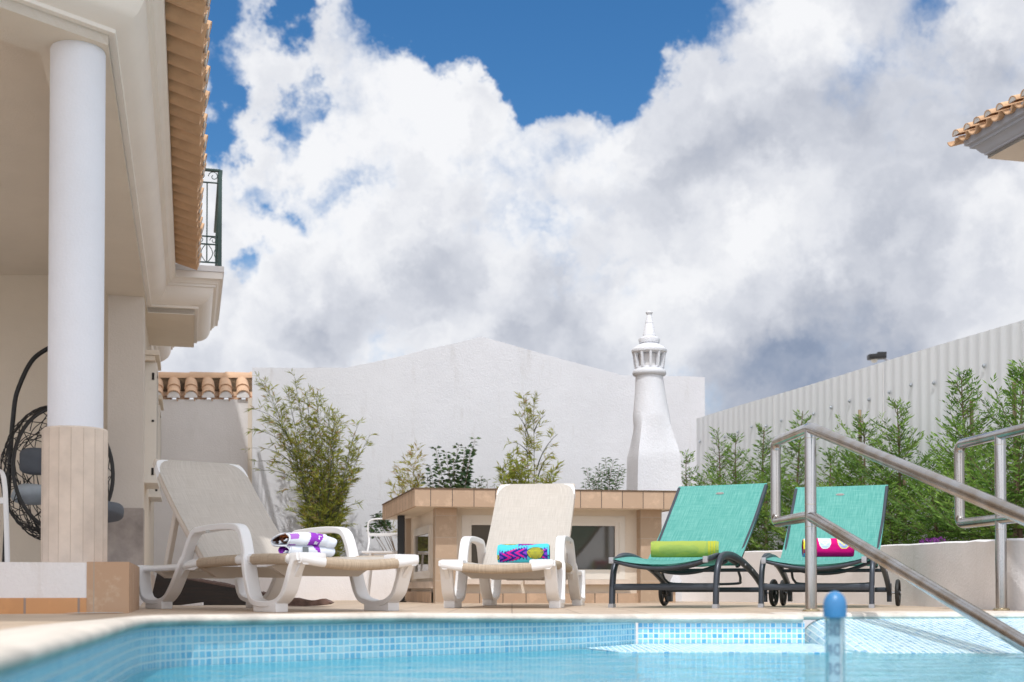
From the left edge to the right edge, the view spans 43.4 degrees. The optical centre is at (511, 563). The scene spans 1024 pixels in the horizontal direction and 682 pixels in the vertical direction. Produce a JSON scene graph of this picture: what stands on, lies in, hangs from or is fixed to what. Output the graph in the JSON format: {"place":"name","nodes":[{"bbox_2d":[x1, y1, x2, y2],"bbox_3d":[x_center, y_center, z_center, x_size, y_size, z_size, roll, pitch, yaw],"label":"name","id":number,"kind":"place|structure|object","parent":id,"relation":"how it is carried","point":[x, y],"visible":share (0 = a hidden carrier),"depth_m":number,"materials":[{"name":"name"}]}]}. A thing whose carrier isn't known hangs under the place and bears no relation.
{"place":"outdoors","nodes":[
{"label":"outdoors","id":0,"kind":"place"},
{"bbox_2d":[179,602,203,605],"bbox_3d":[-2.299,0.288,9.221,0.167,0.022,0.050,0,-1,0],"label":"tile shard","id":1,"kind":"object","parent":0,"point":[199,604],"visible":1,"depth_m":9.20,"materials":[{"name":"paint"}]},
{"bbox_2d":[153,573,265,604],"bbox_3d":[-2.185,0.183,9.716,1.033,0.292,0.235,0,-1,0],"label":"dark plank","id":2,"kind":"object","parent":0,"point":[200,590],"visible":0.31,"depth_m":9.67,"materials":[{"name":"brown wood"}]},
{"bbox_2d":[288,598,333,605],"bbox_3d":[-1.382,0.263,8.876,0.294,0.058,0.160,0,-1,0],"label":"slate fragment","id":3,"kind":"object","parent":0,"point":[302,602],"visible":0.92,"depth_m":8.80,"materials":[{"name":"brown stone"}]},
{"bbox_2d":[364,511,395,554],"bbox_3d":[-1.435,-0.094,14.912,0.568,1.034,0.270,0,-1,0],"label":"shrub","id":4,"kind":"object","parent":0,"point":[384,524],"visible":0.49,"depth_m":14.89,"materials":[{"name":"green plant"}]},
{"bbox_2d":[0,600,1013,629],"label":"deck","id":5,"kind":"structure","parent":0,"point":[7,621],"depth_m":7.40,"materials":[{"name":"tile"}]},
{"bbox_2d":[0,562,142,613],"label":"terrace","id":6,"kind":"structure","parent":5,"relation":"on","point":[49,587],"depth_m":6.10,"materials":[{"name":"tile"}]},
{"bbox_2d":[0,469,9,561],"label":"garden chair","id":7,"kind":"object","parent":6,"relation":"on","point":[4,500],"visible":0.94,"depth_m":7.20,"materials":[{"name":"white plastic"}]},
{"bbox_2d":[0,346,114,561],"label":"hanging egg chair","id":8,"kind":"object","parent":6,"relation":"on","point":[9,469],"visible":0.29,"depth_m":11.15,"materials":[{"name":"black wicker"}]},
{"bbox_2d":[11,483,40,504],"bbox_3d":[-4.158,-0.599,11.113,0.300,0.179,0.210,1,-2,-41],"label":"cushion","id":9,"kind":"object","parent":8,"relation":"in","point":[30,494],"visible":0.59,"depth_m":11.04,"materials":[{"name":"grey fabric"}]},
{"bbox_2d":[19,448,40,474],"bbox_3d":[-4.036,-0.888,11.242,0.501,0.238,0.154,1,-1,-27],"label":"cushion","id":10,"kind":"object","parent":8,"relation":"in","point":[29,461],"visible":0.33,"depth_m":11.12,"materials":[{"name":"fabric"}]},
{"bbox_2d":[108,501,123,522],"bbox_3d":[-3.660,-0.444,10.992,0.658,0.181,0.596,1,-1,-24],"label":"cushion","id":11,"kind":"object","parent":8,"relation":"in","point":[115,511],"visible":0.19,"depth_m":10.92,"materials":[{"name":"fabric"}]},
{"bbox_2d":[80,612,119,612],"bbox_3d":[-1.945,0.228,6.001,0.336,0.001,0.137,1,-1,-36],"label":"gutter strip","id":12,"kind":"object","parent":5,"relation":"on","point":[99,612],"visible":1,"depth_m":6.03,"materials":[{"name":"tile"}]},
{"bbox_2d":[0,0,223,591],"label":"house","id":13,"kind":"structure","parent":5,"relation":"on","point":[107,301],"depth_m":8.10,"materials":[{"name":"paint"}]},
{"bbox_2d":[144,350,160,488],"bbox_3d":[-3.649,-1.439,13.076,0.140,1.300,0.940,0,-1,-14],"label":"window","id":14,"kind":"structure","parent":13,"relation":"in","point":[152,357],"depth_m":12.74,"materials":[{"name":"white paint"}]},
{"bbox_2d":[149,395,163,501],"bbox_3d":[-4.026,-1.287,14.577,0.140,1.123,0.940,0,-1,-14],"label":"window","id":15,"kind":"structure","parent":13,"relation":"in","point":[154,494],"depth_m":14.25,"materials":[{"name":"white glass"}]},
{"bbox_2d":[154,372,251,584],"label":"tiled wall","id":16,"kind":"structure","parent":5,"relation":"on","point":[200,427],"depth_m":16.32,"materials":[{"name":"paint"}]},
{"bbox_2d":[138,459,418,611],"bbox_3d":[-1.389,-0.197,7.313,0.748,0.917,2.081,1,-2,-38],"label":"sun lounger","id":17,"kind":"object","parent":5,"relation":"on","point":[221,516],"visible":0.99,"depth_m":7.50,"materials":[{"name":"white resin"},{"name":"beige woven mesh fabric"}]},
{"bbox_2d":[271,532,336,556],"bbox_3d":[-1.119,-0.100,6.958,0.324,0.138,0.205,1,-2,-42],"label":"folded towel","id":18,"kind":"object","parent":17,"relation":"on","point":[302,542],"visible":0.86,"depth_m":6.88,"materials":[{"name":"white fabric"}]},
{"bbox_2d":[238,565,395,599],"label":"planter wall","id":19,"kind":"structure","parent":5,"relation":"on","point":[330,587],"depth_m":14.55,"materials":[{"name":"paint"}]},
{"bbox_2d":[362,518,396,594],"bbox_3d":[-1.292,-0.047,13.004,0.408,0.855,0.431,0,-1,0],"label":"garden chair","id":20,"kind":"object","parent":5,"relation":"on","point":[373,553],"visible":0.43,"depth_m":13.17,"materials":[{"name":"white plastic"}]},
{"bbox_2d":[397,515,405,601],"bbox_3d":[-1.051,-0.046,12.204,0.089,0.820,0.091,-1,-1,27],"label":"support post","id":21,"kind":"object","parent":5,"relation":"on","point":[400,534],"visible":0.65,"depth_m":12.17,"materials":[{"name":"black metal"}]},
{"bbox_2d":[252,337,704,556],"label":"gable wall","id":22,"kind":"structure","parent":5,"relation":"on","point":[446,398],"depth_m":16.38,"materials":[{"name":"white paint"}]},
{"bbox_2d":[438,483,584,607],"bbox_3d":[0.052,-0.166,8.794,0.748,0.917,2.081,0,-1,8],"label":"sun lounger","id":23,"kind":"object","parent":5,"relation":"on","point":[532,513],"visible":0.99,"depth_m":9.24,"materials":[{"name":"white plastic resin"},{"name":"beige woven sling fabric"}]},
{"bbox_2d":[497,543,549,562],"bbox_3d":[0.077,-0.069,8.370,0.339,0.125,0.135,0,-1,6],"label":"rolled towel","id":24,"kind":"object","parent":23,"relation":"on","point":[516,553],"visible":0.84,"depth_m":8.32,"materials":[{"name":"multicoloured fabric"}]},
{"bbox_2d":[0,611,1023,674],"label":"coping","id":25,"kind":"object","parent":5,"relation":"on","point":[22,647],"visible":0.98,"depth_m":4.44,"materials":[{"name":"stone"}]},
{"bbox_2d":[382,487,675,602],"bbox_3d":[0.120,-0.129,12.101,2.562,0.980,2.162,0,-1,-9],"label":"tiled counter","id":26,"kind":"object","parent":5,"relation":"on","point":[440,523],"visible":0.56,"depth_m":11.37,"materials":[{"name":"terracotta tile"},{"name":"tinted glass"},{"name":"pale limestone"}]},
{"bbox_2d":[413,524,432,578],"bbox_3d":[-0.824,-0.101,11.973,0.040,0.480,0.960,0,-1,-13],"label":"window","id":27,"kind":"structure","parent":26,"relation":"in","point":[423,536],"depth_m":11.88,"materials":[{"name":"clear glass"}]},
{"bbox_2d":[462,515,520,583],"bbox_3d":[-0.200,-0.124,11.294,0.544,0.608,0.145,0,-1,-9],"label":"window","id":28,"kind":"structure","parent":26,"relation":"in","point":[479,526],"depth_m":11.29,"materials":[{"name":"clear glass"}]},
{"bbox_2d":[523,516,629,583],"bbox_3d":[0.569,-0.121,11.415,0.949,0.608,0.145,0,-1,-9],"label":"window","id":29,"kind":"structure","parent":26,"relation":"in","point":[596,539],"depth_m":11.47,"materials":[{"name":"white glass"}]},
{"bbox_2d":[626,311,681,490],"bbox_3d":[1.306,-1.480,11.883,0.417,1.710,0.418,0,-1,-9],"label":"chimney","id":30,"kind":"object","parent":26,"relation":"on","point":[654,459],"visible":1,"depth_m":11.73,"materials":[{"name":"white paint"}]},
{"bbox_2d":[581,457,626,489],"bbox_3d":[1.045,-0.395,14.611,0.549,1.620,0.322,0,-1,0],"label":"shrub","id":31,"kind":"object","parent":5,"relation":"on","point":[607,487],"visible":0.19,"depth_m":14.58,"materials":[{"name":"green plant"}]},
{"bbox_2d":[662,511,681,600],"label":"garden wall","id":32,"kind":"structure","parent":5,"relation":"on","point":[672,578],"depth_m":13.10,"materials":[{"name":"white paint"}]},
{"bbox_2d":[608,483,778,607],"bbox_3d":[1.204,-0.143,8.595,0.840,0.865,1.342,-1,-1,27],"label":"sun lounger","id":33,"kind":"object","parent":5,"relation":"on","point":[726,516],"visible":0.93,"depth_m":8.85,"materials":[{"name":"fabric"}]},
{"bbox_2d":[651,541,718,556],"bbox_3d":[1.121,-0.095,8.354,0.438,0.108,0.117,0,-1,9],"label":"rolled towel","id":34,"kind":"object","parent":33,"relation":"on","point":[681,548],"visible":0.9,"depth_m":8.31,"materials":[{"name":"fabric"}]},
{"bbox_2d":[758,485,900,607],"bbox_3d":[2.134,-0.142,8.686,0.840,0.865,1.342,0,-1,22],"label":"sun lounger","id":35,"kind":"object","parent":5,"relation":"on","point":[859,512],"visible":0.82,"depth_m":8.96,"materials":[{"name":"fabric"}]},
{"bbox_2d":[802,538,854,556],"bbox_3d":[2.075,-0.107,8.459,0.328,0.125,0.135,0,-1,6],"label":"rolled towel","id":36,"kind":"object","parent":35,"relation":"on","point":[830,547],"visible":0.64,"depth_m":8.40,"materials":[{"name":"pink fabric"}]},
{"bbox_2d":[678,538,1023,610],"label":"planter wall","id":37,"kind":"structure","parent":5,"relation":"on","point":[965,570],"depth_m":8.79,"materials":[{"name":"paint"}]},
{"bbox_2d":[919,537,935,542],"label":"purple flowers","id":38,"kind":"object","parent":37,"relation":"on","point":[927,540],"visible":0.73,"depth_m":9.29,"materials":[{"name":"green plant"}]},
{"bbox_2d":[932,536,945,542],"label":"purple flowers","id":39,"kind":"object","parent":37,"relation":"on","point":[940,538],"visible":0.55,"depth_m":9.00,"materials":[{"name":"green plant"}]},
{"bbox_2d":[954,423,1023,610],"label":"handrail","id":40,"kind":"object","parent":5,"relation":"on","point":[999,437],"visible":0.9,"depth_m":6.99,"materials":[{"name":"silver metal"}]},
{"bbox_2d":[122,642,1023,681],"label":"water","id":41,"kind":"structure","parent":0,"point":[578,665],"depth_m":4.01,"materials":[{"name":"blue liquid"}]},
{"bbox_2d":[823,591,846,681],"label":"pool thermometer","id":42,"kind":"object","parent":41,"relation":"in","point":[834,606],"visible":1,"depth_m":3.19,"materials":[{"name":"blue plastic"}]},
{"bbox_2d":[158,0,1023,643],"label":"sky","id":43,"kind":"structure","parent":0,"point":[788,201],"materials":[{"name":"white"}]},
{"bbox_2d":[867,352,889,362],"bbox_3d":[7.701,-1.818,26.044,0.979,4.942,0.200,0,-1,0],"label":"street lamp","id":44,"kind":"object","parent":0,"point":[875,357],"visible":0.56,"depth_m":26.00,"materials":[{"name":"black metal"}]},
{"bbox_2d":[805,618,1023,652],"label":"pool beach","id":45,"kind":"structure","parent":0,"point":[943,635],"depth_m":5.60,"materials":[{"name":"tile"}]},
{"bbox_2d":[770,423,1023,652],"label":"handrail","id":46,"kind":"object","parent":45,"relation":"on","point":[811,518],"visible":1,"depth_m":5.95,"materials":[{"name":"silver metal"}]},
{"label":"planting bed","id":47,"kind":"structure","parent":0,"visible":0},
{"bbox_2d":[240,371,377,556],"bbox_3d":[-2.397,-0.940,15.322,1.652,2.740,0.583,0,-1,0],"label":"bamboo","id":48,"kind":"object","parent":47,"relation":"in","point":[319,512],"visible":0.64,"depth_m":15.29,"materials":[{"name":"plant"}]},
{"bbox_2d":[383,439,427,537],"bbox_3d":[-1.222,-0.529,15.163,0.604,1.909,0.520,0,-1,0],"label":"bamboo","id":49,"kind":"object","parent":47,"relation":"in","point":[404,480],"visible":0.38,"depth_m":15.19,"materials":[{"name":"plant"}]},
{"bbox_2d":[421,437,483,487],"bbox_3d":[-0.702,-0.538,15.116,0.780,1.926,0.378,0,-1,0],"label":"shrub","id":50,"kind":"object","parent":47,"relation":"in","point":[462,480],"visible":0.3,"depth_m":15.11,"materials":[{"name":"green plant"}]},
{"bbox_2d":[472,476,496,487],"bbox_3d":[-0.336,-0.304,15.207,0.453,1.462,0.269,0,-1,0],"label":"shrub","id":51,"kind":"object","parent":47,"relation":"in","point":[482,484],"visible":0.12,"depth_m":15.19,"materials":[{"name":"green plant"}]},
{"bbox_2d":[493,443,564,487],"bbox_3d":[0.193,-0.505,15.034,0.861,1.858,0.522,0,-1,0],"label":"bamboo","id":52,"kind":"object","parent":47,"relation":"in","point":[512,473],"visible":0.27,"depth_m":14.99,"materials":[{"name":"plant"}]},
{"bbox_2d":[503,391,558,483],"bbox_3d":[0.229,-0.834,15.437,0.683,2.530,0.465,0,-1,0],"label":"bamboo","id":53,"kind":"object","parent":47,"relation":"in","point":[527,438],"visible":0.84,"depth_m":15.48,"materials":[{"name":"plant"}]},
{"label":"soil bed","id":54,"kind":"structure","parent":0,"visible":0},
{"bbox_2d":[679,449,698,485],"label":"conifer tree","id":55,"kind":"object","parent":54,"relation":"on","point":[689,468],"visible":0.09,"depth_m":13.91,"materials":[{"name":"green plant"}]},
{"bbox_2d":[681,426,770,514],"bbox_3d":[2.283,-0.746,14.060,1.383,1.502,1.262,0,-1,19],"label":"conifer tree","id":56,"kind":"object","parent":54,"relation":"on","point":[695,479],"visible":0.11,"depth_m":14.01,"materials":[{"name":"green plant"}]},
{"bbox_2d":[706,432,771,550],"bbox_3d":[2.361,-0.700,13.784,1.010,1.396,1.131,0,-1,0],"label":"conifer tree","id":57,"kind":"object","parent":54,"relation":"on","point":[736,478],"visible":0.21,"depth_m":13.57,"materials":[{"name":"green plant"}]},
{"bbox_2d":[706,422,796,550],"bbox_3d":[2.588,-0.736,12.884,1.290,1.428,1.146,0,-1,21],"label":"conifer tree","id":58,"kind":"object","parent":54,"relation":"on","point":[758,533],"visible":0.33,"depth_m":12.97,"materials":[{"name":"green plant"}]},
{"bbox_2d":[764,492,767,550],"bbox_3d":[2.547,-0.275,12.909,0.044,0.907,0.040,0,-1,0],"label":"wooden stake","id":59,"kind":"object","parent":54,"relation":"in","point":[766,523],"visible":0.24,"depth_m":12.90,"materials":[{"name":"brown wood"}]},
{"bbox_2d":[749,409,835,550],"bbox_3d":[2.763,-0.771,12.441,1.347,1.482,1.263,-1,-2,45],"label":"conifer tree","id":60,"kind":"object","parent":54,"relation":"on","point":[792,444],"visible":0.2,"depth_m":12.41,"materials":[{"name":"green plant"}]},
{"bbox_2d":[764,447,858,539],"bbox_3d":[2.915,-0.571,12.096,1.118,1.067,1.117,-1,-2,41],"label":"conifer tree","id":61,"kind":"object","parent":54,"relation":"on","point":[779,529],"visible":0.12,"depth_m":12.05,"materials":[{"name":"green plant"}]},
{"bbox_2d":[696,320,1023,550],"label":"sheet fence","id":62,"kind":"object","parent":54,"relation":"on","point":[917,379],"visible":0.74,"depth_m":11.89,"materials":[{"name":"metal"}]},
{"bbox_2d":[858,410,862,485],"bbox_3d":[3.116,-0.615,11.515,0.044,1.528,0.040,0,-1,0],"label":"wooden stake","id":63,"kind":"object","parent":54,"relation":"in","point":[859,436],"visible":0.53,"depth_m":11.52,"materials":[{"name":"brown wood"}]},
{"bbox_2d":[819,411,917,544],"bbox_3d":[3.191,-0.705,11.317,0.919,1.332,1.476,-1,-1,30],"label":"conifer tree","id":64,"kind":"object","parent":54,"relation":"on","point":[847,476],"visible":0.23,"depth_m":11.38,"materials":[{"name":"green plant"}]},
{"bbox_2d":[788,396,951,544],"bbox_3d":[3.284,-0.746,10.719,1.561,1.359,1.379,1,-1,-27],"label":"conifer tree","id":65,"kind":"object","parent":54,"relation":"on","point":[886,535],"visible":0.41,"depth_m":10.75,"materials":[{"name":"green plant"}]},
{"bbox_2d":[903,479,906,539],"bbox_3d":[3.330,-0.289,10.908,0.044,0.851,0.040,0,-1,0],"label":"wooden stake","id":66,"kind":"object","parent":54,"relation":"in","point":[904,481],"visible":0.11,"depth_m":10.90,"materials":[{"name":"brown wood"}]},
{"bbox_2d":[852,471,990,543],"bbox_3d":[3.244,-0.403,10.120,0.962,0.739,1.250,1,-2,-43],"label":"conifer tree","id":67,"kind":"object","parent":54,"relation":"on","point":[936,527],"visible":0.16,"depth_m":10.20,"materials":[{"name":"green plant"}]},
{"bbox_2d":[843,366,1023,541],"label":"conifer tree","id":68,"kind":"object","parent":54,"relation":"on","point":[962,414],"visible":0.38,"depth_m":9.61,"materials":[{"name":"green plant"}]},
{"bbox_2d":[901,443,1023,540],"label":"conifer tree","id":69,"kind":"object","parent":54,"relation":"on","point":[956,529],"visible":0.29,"depth_m":9.13,"materials":[{"name":"green plant"}]},
{"bbox_2d":[969,399,973,478],"bbox_3d":[3.472,-0.566,9.714,0.044,1.354,0.040,0,-1,0],"label":"wooden stake","id":70,"kind":"object","parent":54,"relation":"in","point":[971,423],"visible":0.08,"depth_m":9.71,"materials":[{"name":"brown wood"}]},
{"bbox_2d":[927,359,1023,539],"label":"conifer tree","id":71,"kind":"object","parent":54,"relation":"on","point":[1018,486],"visible":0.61,"depth_m":8.52,"materials":[{"name":"green plant"}]},
{"bbox_2d":[1012,382,1016,533],"bbox_3d":[3.424,-0.575,8.764,0.044,1.332,0.040,0,-1,0],"label":"wooden stake","id":72,"kind":"object","parent":54,"relation":"in","point":[1014,414],"visible":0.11,"depth_m":8.76,"materials":[{"name":"brown wood"}]},
{"label":"ground","id":73,"kind":"structure","parent":0,"visible":0},
{"bbox_2d":[947,89,1023,161],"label":"neighbour house","id":74,"kind":"structure","parent":73,"relation":"on","point":[997,132],"depth_m":14.54,"materials":[{"name":"ceramic"}]},
{"label":"pool floor","id":75,"kind":"structure","parent":0,"visible":0},
{"bbox_2d":[0,622,635,681],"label":"pool wall","id":76,"kind":"structure","parent":75,"relation":"on","point":[121,657],"depth_m":4.44,"materials":[{"name":"tile"}]},
{"bbox_2d":[638,622,804,643],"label":"pool panel wall","id":77,"kind":"structure","parent":75,"relation":"on","point":[721,633],"depth_m":5.72,"materials":[{"name":"tile"}]},
{"bbox_2d":[585,644,851,652],"bbox_3d":[0.820,0.534,5.350,1.040,0.373,0.720,0,-1,0],"label":"pool ledge","id":78,"kind":"object","parent":77,"relation":"attached to","point":[722,648],"visible":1,"depth_m":5.29,"materials":[{"name":"tile"}]}
]}

